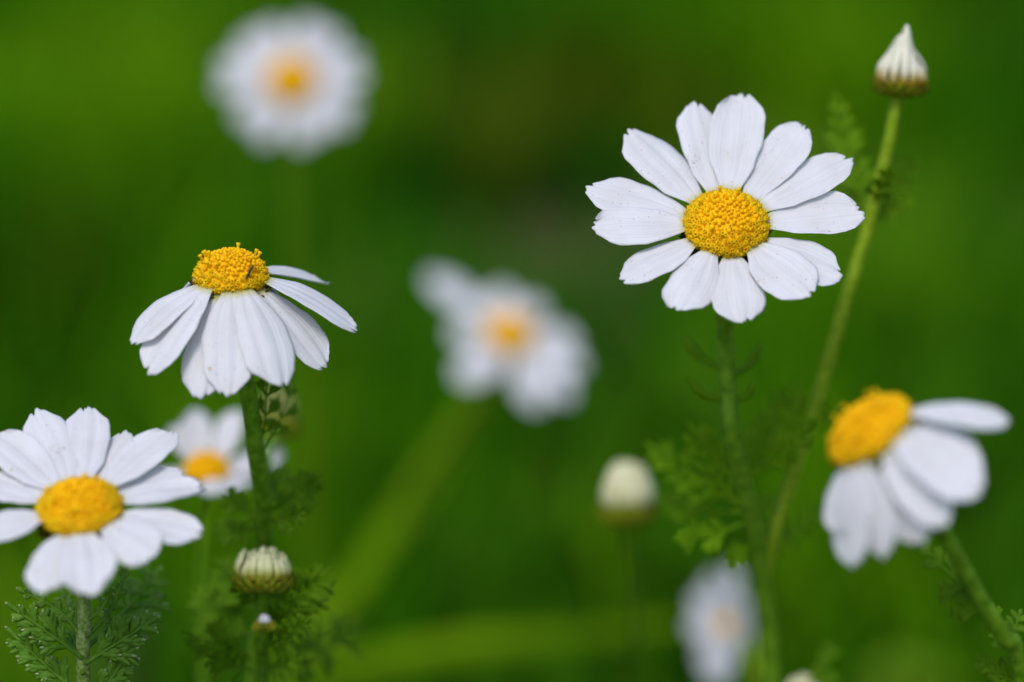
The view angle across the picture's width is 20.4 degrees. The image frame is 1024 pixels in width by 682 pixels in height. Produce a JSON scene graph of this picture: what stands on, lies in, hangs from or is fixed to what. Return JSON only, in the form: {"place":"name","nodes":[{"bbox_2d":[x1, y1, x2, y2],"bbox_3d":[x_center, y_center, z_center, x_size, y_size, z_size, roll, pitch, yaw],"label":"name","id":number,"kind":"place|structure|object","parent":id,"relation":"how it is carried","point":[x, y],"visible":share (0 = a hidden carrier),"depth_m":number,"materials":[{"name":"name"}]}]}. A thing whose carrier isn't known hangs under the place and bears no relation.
{"place":"outdoors","nodes":[
{"label":"outdoors","id":0,"kind":"place"},
{"bbox_2d":[0,0,1023,681],"bbox_3d":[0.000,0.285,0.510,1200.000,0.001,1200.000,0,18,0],"label":"ground","id":1,"kind":"structure","parent":0,"point":[538,234],"depth_m":1.52,"materials":[{"name":"green plant"}]},
{"bbox_2d":[0,406,205,681],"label":"daisy plant","id":2,"kind":"object","parent":1,"relation":"on","point":[72,472],"visible":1,"depth_m":0.40,"materials":[{"name":"white plant"}]},
{"bbox_2d":[168,409,283,681],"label":"daisy plant","id":3,"kind":"object","parent":1,"relation":"on","point":[208,470],"visible":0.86,"depth_m":0.48,"materials":[{"name":"white plant"}]},
{"bbox_2d":[129,243,357,681],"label":"daisy plant","id":4,"kind":"object","parent":1,"relation":"on","point":[226,322],"visible":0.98,"depth_m":0.41,"materials":[{"name":"white plant"}]},
{"bbox_2d":[246,265,252,278],"bbox_3d":[-0.038,-0.010,0.413,0.001,0.002,0.001,0,18,0],"label":"insect","id":5,"kind":"object","parent":4,"relation":"on","point":[249,272],"visible":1,"depth_m":0.41},
{"bbox_2d":[180,546,371,681],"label":"daisy bud","id":6,"kind":"object","parent":1,"relation":"on","point":[263,575],"visible":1,"depth_m":0.44,"materials":[{"name":"green plant"}]},
{"bbox_2d":[216,17,364,681],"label":"daisy plant","id":7,"kind":"object","parent":1,"relation":"on","point":[264,60],"visible":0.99,"depth_m":0.64,"materials":[{"name":"white plant"}]},
{"bbox_2d":[288,376,500,670],"bbox_3d":[-0.030,0.108,0.730,0.062,0.208,0.003,-8,20,-24],"label":"grass blade","id":8,"kind":"object","parent":1,"relation":"on","point":[352,589],"depth_m":0.71,"materials":[{"name":"green plant"}]},
{"bbox_2d":[321,272,584,642],"bbox_3d":[-0.025,0.087,0.728,0.030,0.250,0.169,-7,19,-19],"label":"daisy plant","id":9,"kind":"object","parent":1,"relation":"on","point":[544,359],"visible":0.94,"depth_m":0.63,"materials":[{"name":"white plant"}]},
{"bbox_2d":[0,0,953,681],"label":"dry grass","id":10,"kind":"structure","parent":1,"relation":"on","point":[532,130],"depth_m":1.62,"materials":[{"name":"green plant"}]},
{"bbox_2d":[272,620,687,681],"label":"grass blade","id":11,"kind":"object","parent":1,"relation":"on","point":[437,650],"depth_m":0.70,"materials":[{"name":"green plant"}]},
{"bbox_2d":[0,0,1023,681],"bbox_3d":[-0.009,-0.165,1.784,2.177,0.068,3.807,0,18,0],"label":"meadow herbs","id":12,"kind":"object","parent":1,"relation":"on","point":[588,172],"visible":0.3,"depth_m":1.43,"materials":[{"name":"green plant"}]},
{"bbox_2d":[408,497,618,681],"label":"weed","id":13,"kind":"object","parent":1,"relation":"on","point":[522,564],"visible":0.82,"depth_m":0.77,"materials":[{"name":"green plant"}]},
{"bbox_2d":[597,460,657,681],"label":"daisy bud","id":14,"kind":"object","parent":1,"relation":"on","point":[628,506],"visible":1,"depth_m":0.49,"materials":[{"name":"white plant"}]},
{"bbox_2d":[611,382,750,681],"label":"weed","id":15,"kind":"object","parent":1,"relation":"on","point":[685,574],"visible":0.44,"depth_m":0.85,"materials":[{"name":"green plant"}]},
{"bbox_2d":[685,566,760,681],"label":"daisy plant","id":16,"kind":"object","parent":1,"relation":"on","point":[718,625],"visible":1,"depth_m":0.58,"materials":[{"name":"white plant"}]},
{"bbox_2d":[585,25,930,681],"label":"daisy plant","id":17,"kind":"object","parent":1,"relation":"on","point":[737,264],"visible":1,"depth_m":0.42,"materials":[{"name":"white plant"}]},
{"bbox_2d":[787,641,843,681],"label":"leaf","id":18,"kind":"object","parent":1,"relation":"on","point":[814,675],"visible":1,"depth_m":0.47,"materials":[{"name":"green plant"}]},
{"bbox_2d":[823,389,1023,681],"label":"daisy plant","id":19,"kind":"object","parent":1,"relation":"on","point":[910,473],"visible":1,"depth_m":0.37,"materials":[{"name":"white plant"}]},
{"bbox_2d":[876,302,1023,594],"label":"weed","id":20,"kind":"object","parent":1,"relation":"on","point":[936,358],"visible":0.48,"depth_m":0.99,"materials":[{"name":"green plant"}]},
{"bbox_2d":[937,464,1023,679],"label":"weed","id":21,"kind":"object","parent":1,"relation":"on","point":[993,547],"visible":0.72,"depth_m":0.78,"materials":[{"name":"green plant"}]},
{"bbox_2d":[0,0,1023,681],"bbox_3d":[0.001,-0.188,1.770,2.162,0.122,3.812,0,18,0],"label":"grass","id":22,"kind":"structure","parent":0,"point":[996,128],"depth_m":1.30,"materials":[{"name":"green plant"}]},
{"bbox_2d":[862,649,952,681],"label":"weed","id":23,"kind":"object","parent":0,"point":[905,665],"visible":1,"depth_m":0.72,"materials":[{"name":"green plant"}]}
]}

